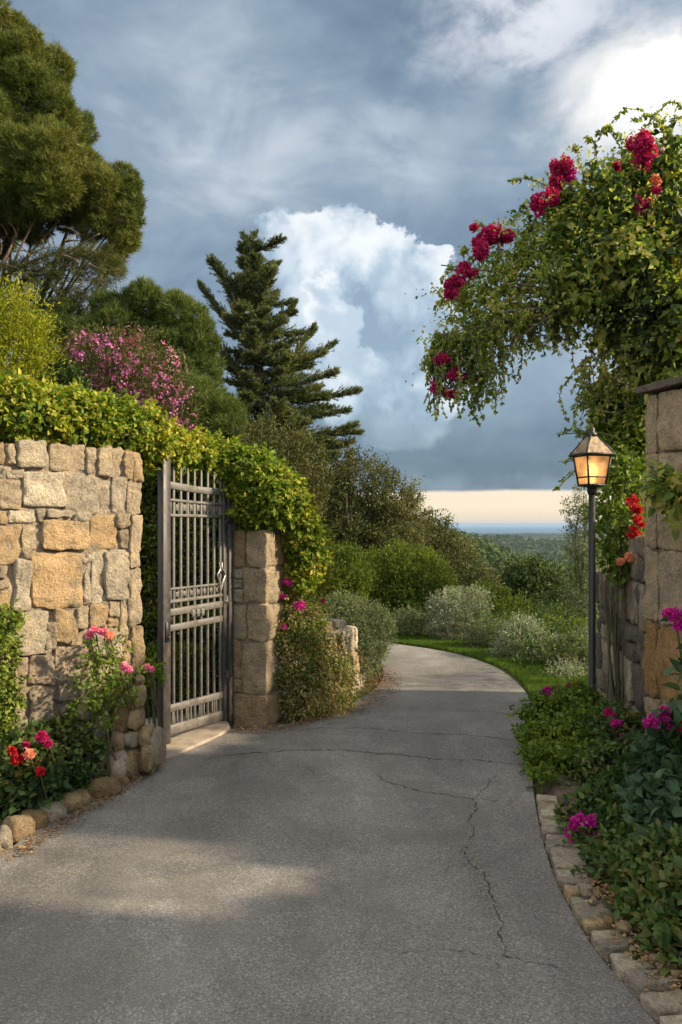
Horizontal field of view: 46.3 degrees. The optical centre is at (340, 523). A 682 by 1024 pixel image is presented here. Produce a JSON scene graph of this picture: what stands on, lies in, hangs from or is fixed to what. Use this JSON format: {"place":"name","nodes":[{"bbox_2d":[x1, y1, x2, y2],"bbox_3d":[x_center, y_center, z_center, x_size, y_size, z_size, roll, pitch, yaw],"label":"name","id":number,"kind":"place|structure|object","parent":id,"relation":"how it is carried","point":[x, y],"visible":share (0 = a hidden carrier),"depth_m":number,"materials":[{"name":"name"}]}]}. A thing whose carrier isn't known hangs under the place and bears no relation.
{"place":"outdoors","nodes":[
{"label":"outdoors","id":0,"kind":"place"},
{"bbox_2d":[137,651,166,726],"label":"leafy sprig","id":1,"kind":"object","parent":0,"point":[158,669],"visible":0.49,"depth_m":5.73,"materials":[{"name":"green plant"}]},
{"bbox_2d":[145,699,218,738],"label":"gate path","id":2,"kind":"structure","parent":0,"point":[151,722],"depth_m":6.91,"materials":[{"name":"concrete"}]},
{"bbox_2d":[166,721,230,757],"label":"gate sill","id":3,"kind":"structure","parent":2,"relation":"on","point":[196,737],"depth_m":6.25,"materials":[{"name":"stone"}]},
{"bbox_2d":[226,482,233,724],"bbox_3d":[-0.953,0.615,6.757,0.080,2.170,0.080,0,0,29],"label":"gate post","id":4,"kind":"object","parent":3,"relation":"on","point":[230,623],"visible":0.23,"depth_m":6.73,"materials":[{"name":"metal"}]},
{"bbox_2d":[158,455,230,743],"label":"iron gate","id":5,"kind":"structure","parent":4,"relation":"attached to","point":[168,507],"depth_m":6.29,"materials":[{"name":"metal"}]},
{"bbox_2d":[0,630,655,1023],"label":"driveway","id":6,"kind":"structure","parent":0,"point":[300,906],"depth_m":3.71,"materials":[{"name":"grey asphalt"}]},
{"bbox_2d":[117,775,128,785],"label":"edging rock","id":7,"kind":"object","parent":6,"relation":"on","point":[123,779],"visible":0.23,"depth_m":5.15,"materials":[{"name":"stone"}]},
{"bbox_2d":[126,745,140,778],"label":"boulder","id":8,"kind":"object","parent":6,"relation":"on","point":[132,768],"visible":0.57,"depth_m":5.26,"materials":[{"name":"stone"}]},
{"bbox_2d":[124,729,138,748],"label":"boulder","id":9,"kind":"object","parent":8,"relation":"on","point":[130,738],"visible":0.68,"depth_m":5.27,"materials":[{"name":"stone"}]},
{"bbox_2d":[127,707,144,730],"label":"boulder","id":10,"kind":"object","parent":9,"relation":"on","point":[135,719],"visible":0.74,"depth_m":5.29,"materials":[{"name":"stone"}]},
{"bbox_2d":[126,685,146,709],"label":"boulder","id":11,"kind":"object","parent":10,"relation":"on","point":[142,693],"visible":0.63,"depth_m":5.33,"materials":[{"name":"stone"}]},
{"bbox_2d":[139,745,152,773],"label":"boulder","id":12,"kind":"object","parent":6,"relation":"on","point":[145,759],"visible":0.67,"depth_m":5.28,"materials":[{"name":"stone"}]},
{"bbox_2d":[138,724,154,745],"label":"boulder","id":13,"kind":"object","parent":12,"relation":"on","point":[145,733],"visible":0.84,"depth_m":5.30,"materials":[{"name":"stone"}]},
{"bbox_2d":[149,726,165,773],"bbox_3d":[-1.261,1.538,5.430,0.075,0.307,0.278,0,0,10],"label":"boulder","id":14,"kind":"object","parent":6,"relation":"on","point":[158,743],"visible":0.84,"depth_m":5.40,"materials":[{"name":"stone"}]},
{"bbox_2d":[0,663,681,1004],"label":"leaf litter","id":15,"kind":"object","parent":6,"relation":"on","point":[241,728],"visible":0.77,"depth_m":4.34,"materials":[{"name":"brown plant"}]},
{"bbox_2d":[0,0,681,526],"label":"sky","id":16,"kind":"structure","parent":0,"point":[371,136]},
{"bbox_2d":[13,472,681,989],"bbox_3d":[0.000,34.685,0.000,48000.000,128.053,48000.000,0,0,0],"label":"ground","id":17,"kind":"structure","parent":0,"point":[527,552],"depth_m":12.36,"materials":[{"name":"green plant"}]},
{"bbox_2d":[0,825,12,854],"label":"edging rock","id":18,"kind":"object","parent":17,"relation":"on","point":[6,841],"visible":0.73,"depth_m":4.11,"materials":[{"name":"stone"}]},
{"bbox_2d":[2,814,35,843],"bbox_3d":[-1.750,1.656,4.337,0.172,0.153,0.178,0,0,-42],"label":"edging rock","id":19,"kind":"object","parent":17,"relation":"on","point":[22,826],"visible":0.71,"depth_m":4.28,"materials":[{"name":"stone"}]},
{"bbox_2d":[20,808,49,830],"bbox_3d":[-1.727,1.666,4.479,0.168,0.131,0.186,0,0,-17],"label":"edging rock","id":20,"kind":"object","parent":17,"relation":"on","point":[40,817],"visible":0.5,"depth_m":4.43,"materials":[{"name":"stone"}]},
{"bbox_2d":[0,271,71,383],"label":"upright yellow shrub","id":21,"kind":"object","parent":17,"relation":"on","point":[15,329],"visible":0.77,"depth_m":7.50,"materials":[{"name":"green plant"}]},
{"bbox_2d":[38,800,68,823],"bbox_3d":[-1.675,1.665,4.584,0.191,0.140,0.200,0,0,-33],"label":"edging rock","id":22,"kind":"object","parent":17,"relation":"on","point":[57,810],"visible":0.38,"depth_m":4.53,"materials":[{"name":"stone"}]},
{"bbox_2d":[61,790,82,812],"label":"edging rock","id":23,"kind":"object","parent":17,"relation":"on","point":[72,800],"visible":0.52,"depth_m":4.69,"materials":[{"name":"stone"}]},
{"bbox_2d":[0,439,145,748],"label":"stone wall","id":24,"kind":"structure","parent":17,"relation":"on","point":[71,522],"depth_m":5.16,"materials":[{"name":"beige stone"}]},
{"bbox_2d":[0,367,333,597],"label":"creeper","id":25,"kind":"object","parent":24,"relation":"on","point":[268,491],"visible":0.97,"depth_m":6.26,"materials":[{"name":"green plant"}]},
{"bbox_2d":[4,350,144,441],"bbox_3d":[-2.706,-0.035,7.963,1.970,3.475,0.966,0,0,0],"label":"leafy shrub","id":26,"kind":"object","parent":17,"relation":"on","point":[79,374],"visible":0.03,"depth_m":7.89,"materials":[{"name":"green plant"}]},
{"bbox_2d":[0,0,150,373],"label":"stone pine","id":27,"kind":"object","parent":17,"relation":"on","point":[56,170],"visible":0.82,"depth_m":12.14,"materials":[{"name":"green plant"}]},
{"bbox_2d":[76,788,92,805],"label":"edging rock","id":28,"kind":"object","parent":17,"relation":"on","point":[86,796],"visible":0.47,"depth_m":4.80,"materials":[{"name":"stone"}]},
{"bbox_2d":[39,317,208,611],"bbox_3d":[-2.562,-0.342,9.197,2.074,4.100,0.981,0,0,0],"label":"pink flowering shrub","id":29,"kind":"object","parent":17,"relation":"on","point":[148,385],"visible":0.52,"depth_m":9.04,"materials":[{"name":"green plant"}]},
{"bbox_2d":[21,273,226,637],"bbox_3d":[-3.290,-0.880,11.996,3.215,5.778,1.734,0,0,0],"label":"bushy pine","id":30,"kind":"object","parent":17,"relation":"on","point":[193,337],"visible":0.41,"depth_m":11.69,"materials":[{"name":"green plant"}]},
{"bbox_2d":[143,637,210,716],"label":"hedge","id":31,"kind":"object","parent":17,"relation":"on","point":[151,649],"visible":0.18,"depth_m":7.05,"materials":[{"name":"green plant"}]},
{"bbox_2d":[164,367,250,626],"bbox_3d":[-1.954,-0.084,11.022,1.334,4.181,1.266,0,0,45],"label":"bushy pine","id":32,"kind":"object","parent":17,"relation":"on","point":[219,407],"visible":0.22,"depth_m":10.79,"materials":[{"name":"green plant"}]},
{"bbox_2d":[136,468,299,702],"bbox_3d":[-2.046,0.580,7.621,3.537,2.422,0.948,0,0,-22],"label":"tall hedge","id":33,"kind":"object","parent":17,"relation":"on","point":[149,541],"visible":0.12,"depth_m":7.52,"materials":[{"name":"green plant"}]},
{"bbox_2d":[231,529,284,727],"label":"stone pillar","id":34,"kind":"structure","parent":17,"relation":"on","point":[259,573],"depth_m":6.77,"materials":[{"name":"beige stone"}]},
{"bbox_2d":[218,414,340,548],"bbox_3d":[-0.903,0.113,10.494,1.829,3.181,1.178,0,0,0],"label":"leafy shrub","id":35,"kind":"object","parent":17,"relation":"on","point":[302,454],"visible":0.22,"depth_m":10.34,"materials":[{"name":"green plant"}]},
{"bbox_2d":[196,229,364,468],"bbox_3d":[-1.108,-1.526,13.386,2.681,7.059,2.580,0,0,-44],"label":"pointed conifer","id":36,"kind":"object","parent":17,"relation":"on","point":[256,329],"visible":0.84,"depth_m":13.25,"materials":[{"name":"green plant"}]},
{"bbox_2d":[284,500,344,615],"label":"golden shrub","id":37,"kind":"object","parent":17,"relation":"on","point":[330,574],"visible":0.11,"depth_m":7.47,"materials":[{"name":"green plant"}]},
{"bbox_2d":[272,578,370,723],"bbox_3d":[-0.237,1.171,7.122,1.078,1.511,0.740,0,0,-20],"label":"trailing shrub","id":38,"kind":"object","parent":17,"relation":"on","point":[315,673],"visible":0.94,"depth_m":6.97,"materials":[{"name":"green plant"}]},
{"bbox_2d":[283,608,366,720],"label":"stone wall","id":39,"kind":"structure","parent":17,"relation":"on","point":[351,630],"depth_m":7.58,"materials":[{"name":"beige stone"}]},
{"bbox_2d":[314,536,376,633],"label":"clipped shrub","id":40,"kind":"object","parent":17,"relation":"on","point":[353,577],"visible":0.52,"depth_m":11.63,"materials":[{"name":"green plant"}]},
{"bbox_2d":[313,587,398,684],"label":"sage bush","id":41,"kind":"object","parent":17,"relation":"on","point":[373,646],"visible":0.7,"depth_m":8.51,"materials":[{"name":"green plant"}]},
{"bbox_2d":[297,437,435,599],"bbox_3d":[0.250,0.137,18.991,4.109,4.569,2.336,0,0,0],"label":"olive tree","id":42,"kind":"object","parent":17,"relation":"on","point":[346,492],"visible":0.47,"depth_m":18.65,"materials":[{"name":"green plant"}]},
{"bbox_2d":[344,538,463,626],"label":"clipped shrub","id":43,"kind":"object","parent":17,"relation":"on","point":[422,576],"visible":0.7,"depth_m":13.32,"materials":[{"name":"green plant"}]},
{"bbox_2d":[387,604,439,636],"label":"verge bush","id":44,"kind":"object","parent":17,"relation":"on","point":[418,630],"visible":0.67,"depth_m":12.08,"materials":[{"name":"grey plant"}]},
{"bbox_2d":[389,505,509,609],"bbox_3d":[2.765,1.755,21.024,3.363,4.534,1.985,0,0,0],"label":"olive tree","id":45,"kind":"object","parent":17,"relation":"on","point":[444,548],"visible":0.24,"depth_m":20.75,"materials":[{"name":"green plant"}]},
{"bbox_2d":[422,582,494,640],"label":"verge bush","id":46,"kind":"object","parent":17,"relation":"on","point":[460,615],"visible":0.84,"depth_m":11.70,"materials":[{"name":"green plant"}]},
{"bbox_2d":[310,497,617,613],"bbox_3d":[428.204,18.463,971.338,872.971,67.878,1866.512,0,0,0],"label":"woodland","id":47,"kind":"object","parent":17,"relation":"on","point":[498,553],"visible":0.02,"depth_m":366.30,"materials":[{"name":"green plant"}]},
{"bbox_2d":[370,629,587,711],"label":"grass","id":48,"kind":"structure","parent":17,"relation":"on","point":[531,680],"depth_m":9.77,"materials":[{"name":"green plant"}]},
{"bbox_2d":[373,590,599,670],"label":"undergrowth","id":49,"kind":"object","parent":17,"relation":"on","point":[562,613],"visible":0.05,"depth_m":11.14,"materials":[{"name":"green plant"}]},
{"bbox_2d":[462,614,521,648],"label":"verge bush","id":50,"kind":"object","parent":17,"relation":"on","point":[480,637],"visible":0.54,"depth_m":10.93,"materials":[{"name":"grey plant"}]},
{"bbox_2d":[463,578,549,631],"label":"verge bush","id":51,"kind":"object","parent":17,"relation":"on","point":[499,594],"visible":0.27,"depth_m":12.86,"materials":[{"name":"green plant"}]},
{"bbox_2d":[483,611,565,660],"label":"verge bush","id":52,"kind":"object","parent":17,"relation":"on","point":[528,626],"visible":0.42,"depth_m":10.12,"materials":[{"name":"green plant"}]},
{"bbox_2d":[483,551,586,605],"bbox_3d":[8.338,4.387,33.910,4.816,6.500,3.175,0,0,0],"label":"valley tree","id":53,"kind":"object","parent":17,"relation":"on","point":[533,580],"visible":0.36,"depth_m":33.47,"materials":[{"name":"green plant"}]},
{"bbox_2d":[533,577,587,620],"bbox_3d":[6.947,3.589,23.968,2.460,4.054,1.930,0,0,0],"label":"valley tree","id":54,"kind":"object","parent":17,"relation":"on","point":[556,593],"visible":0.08,"depth_m":23.94,"materials":[{"name":"green plant"}]},
{"bbox_2d":[537,653,587,679],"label":"verge bush","id":55,"kind":"object","parent":17,"relation":"on","point":[573,670],"visible":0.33,"depth_m":8.88,"materials":[{"name":"green plant"}]},
{"bbox_2d":[535,614,596,635],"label":"verge bush","id":56,"kind":"object","parent":17,"relation":"on","point":[580,618],"visible":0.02,"depth_m":12.42,"materials":[{"name":"green plant"}]},
{"bbox_2d":[539,625,599,671],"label":"verge bush","id":57,"kind":"object","parent":17,"relation":"on","point":[583,656],"visible":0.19,"depth_m":9.52,"materials":[{"name":"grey plant"}]},
{"bbox_2d":[554,482,606,618],"bbox_3d":[4.019,0.860,13.004,1.076,3.292,1.007,0,0,0],"label":"slender tree","id":58,"kind":"object","parent":17,"relation":"on","point":[579,583],"visible":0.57,"depth_m":12.98,"materials":[{"name":"green plant"}]},
{"bbox_2d":[568,426,615,699],"bbox_3d":[1.985,0.463,6.300,0.271,2.475,0.272,0,0,-14],"label":"street lamp","id":59,"kind":"object","parent":17,"relation":"on","point":[592,453],"visible":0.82,"depth_m":6.27,"materials":[{"name":"black metal"}]},
{"bbox_2d":[573,553,620,655],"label":"wall end shrub","id":60,"kind":"object","parent":17,"relation":"on","point":[583,596],"visible":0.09,"depth_m":8.62,"materials":[{"name":"green plant"}]},
{"bbox_2d":[552,373,649,711],"bbox_3d":[2.343,0.122,6.959,0.902,3.165,1.800,0,0,25],"label":"wall creeper","id":61,"kind":"object","parent":17,"relation":"on","point":[626,519],"depth_m":6.57,"materials":[{"name":"green plant"}]},
{"bbox_2d":[536,794,681,1023],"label":"kerb","id":62,"kind":"structure","parent":17,"relation":"on","point":[658,1004],"depth_m":3.27,"materials":[{"name":"stone"}]},
{"bbox_2d":[577,882,592,896],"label":"pebble","id":63,"kind":"object","parent":62,"relation":"on","point":[585,889],"visible":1,"depth_m":3.55,"materials":[{"name":"stone"}]},
{"bbox_2d":[589,897,597,904],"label":"pebble","id":64,"kind":"object","parent":62,"relation":"on","point":[594,900],"visible":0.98,"depth_m":3.47,"materials":[{"name":"stone"}]},
{"bbox_2d":[592,890,601,898],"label":"pebble","id":65,"kind":"object","parent":62,"relation":"on","point":[596,893],"visible":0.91,"depth_m":3.53,"materials":[{"name":"stone"}]},
{"bbox_2d":[603,915,613,924],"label":"pebble","id":66,"kind":"object","parent":62,"relation":"on","point":[608,919],"visible":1,"depth_m":3.30,"materials":[{"name":"stone"}]},
{"bbox_2d":[615,919,632,933],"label":"pebble","id":67,"kind":"object","parent":62,"relation":"on","point":[622,926],"visible":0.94,"depth_m":3.23,"materials":[{"name":"stone"}]},
{"bbox_2d":[648,953,660,965],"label":"pebble","id":68,"kind":"object","parent":62,"relation":"on","point":[652,956],"visible":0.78,"depth_m":3.00,"materials":[{"name":"stone"}]},
{"bbox_2d":[667,961,677,968],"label":"pebble","id":69,"kind":"object","parent":62,"relation":"on","point":[673,964],"visible":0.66,"depth_m":2.96,"materials":[{"name":"stone"}]},
{"bbox_2d":[670,969,681,978],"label":"pebble","id":70,"kind":"object","parent":62,"relation":"on","point":[675,973],"visible":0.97,"depth_m":2.90,"materials":[{"name":"stone"}]},
{"bbox_2d":[544,700,681,979],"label":"flower bed soil","id":71,"kind":"structure","parent":17,"relation":"on","point":[557,790],"depth_m":4.93,"materials":[{"name":"brown soil"}]},
{"bbox_2d":[506,678,618,793],"bbox_3d":[1.698,1.487,5.713,1.039,0.604,1.503,0,0,0],"label":"flowering bush","id":72,"kind":"object","parent":71,"relation":"on","point":[546,740],"visible":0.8,"depth_m":5.67,"materials":[{"name":"green plant"}]},
{"bbox_2d":[552,760,648,885],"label":"flowering bush","id":73,"kind":"object","parent":71,"relation":"on","point":[602,809],"visible":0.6,"depth_m":4.13,"materials":[{"name":"green plant"}]},
{"bbox_2d":[561,697,645,792],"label":"flowering bush","id":74,"kind":"object","parent":71,"relation":"on","point":[607,723],"visible":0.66,"depth_m":5.28,"materials":[{"name":"green plant"}]},
{"bbox_2d":[598,818,681,976],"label":"leafy bush","id":75,"kind":"object","parent":71,"relation":"on","point":[647,884],"visible":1,"depth_m":3.29,"materials":[{"name":"green plant"}]},
{"bbox_2d":[610,699,681,847],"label":"tall flowering plant","id":76,"kind":"object","parent":71,"relation":"on","point":[651,792],"visible":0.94,"depth_m":4.06,"materials":[{"name":"green plant"}]},
{"bbox_2d":[660,605,681,712],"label":"tall flowering plant","id":77,"kind":"object","parent":71,"relation":"on","point":[673,614],"visible":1,"depth_m":4.09,"materials":[{"name":"green plant"}]},
{"bbox_2d":[596,535,651,718],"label":"rubble wall","id":78,"kind":"structure","parent":17,"relation":"on","point":[635,635],"depth_m":6.29,"materials":[{"name":"stone"}]},
{"bbox_2d":[635,375,681,730],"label":"tall stone wall","id":79,"kind":"structure","parent":17,"relation":"on","point":[663,422],"depth_m":5.17,"materials":[{"name":"grey stone"}]},
{"bbox_2d":[404,97,681,505],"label":"bougainvillea","id":80,"kind":"object","parent":79,"relation":"hanging from","point":[622,218],"visible":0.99,"depth_m":7.20,"materials":[{"name":"green plant"}]},
{"bbox_2d":[626,460,681,541],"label":"ivy shoot","id":81,"kind":"object","parent":79,"relation":"attached to","point":[668,502],"visible":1,"depth_m":4.68,"materials":[{"name":"green plant"}]},
{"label":"flower bed soil","id":82,"kind":"structure","parent":17,"relation":"on","visible":0},
{"bbox_2d":[0,598,35,763],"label":"leafy bush","id":83,"kind":"object","parent":82,"relation":"on","point":[10,619],"visible":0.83,"depth_m":4.70,"materials":[{"name":"green plant"}]},
{"bbox_2d":[0,717,73,822],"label":"geranium","id":84,"kind":"object","parent":82,"relation":"on","point":[34,768],"visible":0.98,"depth_m":4.51,"materials":[{"name":"green plant"}]},
{"bbox_2d":[26,711,109,793],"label":"leafy bush","id":85,"kind":"object","parent":82,"relation":"on","point":[84,755],"visible":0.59,"depth_m":4.92,"materials":[{"name":"green plant"}]},
{"bbox_2d":[81,776,121,798],"bbox_3d":[-1.512,1.661,4.986,0.263,0.143,0.181,0,0,-32],"label":"edging rock","id":86,"kind":"object","parent":82,"relation":"on","point":[101,787],"visible":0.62,"depth_m":4.93,"materials":[{"name":"stone"}]},
{"bbox_2d":[63,624,157,776],"bbox_3d":[-1.463,1.159,5.165,0.412,1.047,0.716,0,0,27],"label":"rose bush","id":87,"kind":"object","parent":82,"relation":"on","point":[120,666],"depth_m":5.06,"materials":[{"name":"green plant"}]},
{"bbox_2d":[107,749,128,777],"bbox_3d":[-1.472,1.579,5.270,0.171,0.235,0.282,0,0,0],"label":"boulder","id":88,"kind":"object","parent":82,"relation":"on","point":[118,767],"visible":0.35,"depth_m":5.17,"materials":[{"name":"stone"}]},
{"bbox_2d":[109,730,124,751],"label":"boulder","id":89,"kind":"object","parent":88,"relation":"on","point":[118,742],"visible":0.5,"depth_m":5.19,"materials":[{"name":"stone"}]},
{"bbox_2d":[112,699,130,732],"bbox_3d":[-1.454,1.290,5.325,0.114,0.219,0.274,0,0,0],"label":"boulder","id":90,"kind":"object","parent":89,"relation":"on","point":[121,720],"visible":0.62,"depth_m":5.23,"materials":[{"name":"stone"}]},
{"bbox_2d":[448,527,612,532],"bbox_3d":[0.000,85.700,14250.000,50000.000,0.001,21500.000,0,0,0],"label":"sea","id":91,"kind":"structure","parent":0,"point":[511,529],"depth_m":12414.66,"materials":[{"name":"blue liquid"}]},
{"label":"boulder","id":92,"kind":"object","parent":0,"visible":0},
{"bbox_2d":[70,717,84,738],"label":"boulder","id":93,"kind":"object","parent":92,"relation":"on","point":[76,723],"visible":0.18,"depth_m":5.04,"materials":[{"name":"stone"}]},
{"bbox_2d":[77,697,91,721],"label":"boulder","id":94,"kind":"object","parent":93,"relation":"on","point":[80,713],"visible":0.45,"depth_m":5.09,"materials":[{"name":"stone"}]},
{"bbox_2d":[89,714,111,738],"bbox_3d":[-1.573,1.339,5.218,0.114,0.152,0.275,0,0,0],"label":"boulder","id":95,"kind":"object","parent":92,"relation":"on","point":[96,731],"visible":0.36,"depth_m":5.15,"materials":[{"name":"stone"}]}
]}

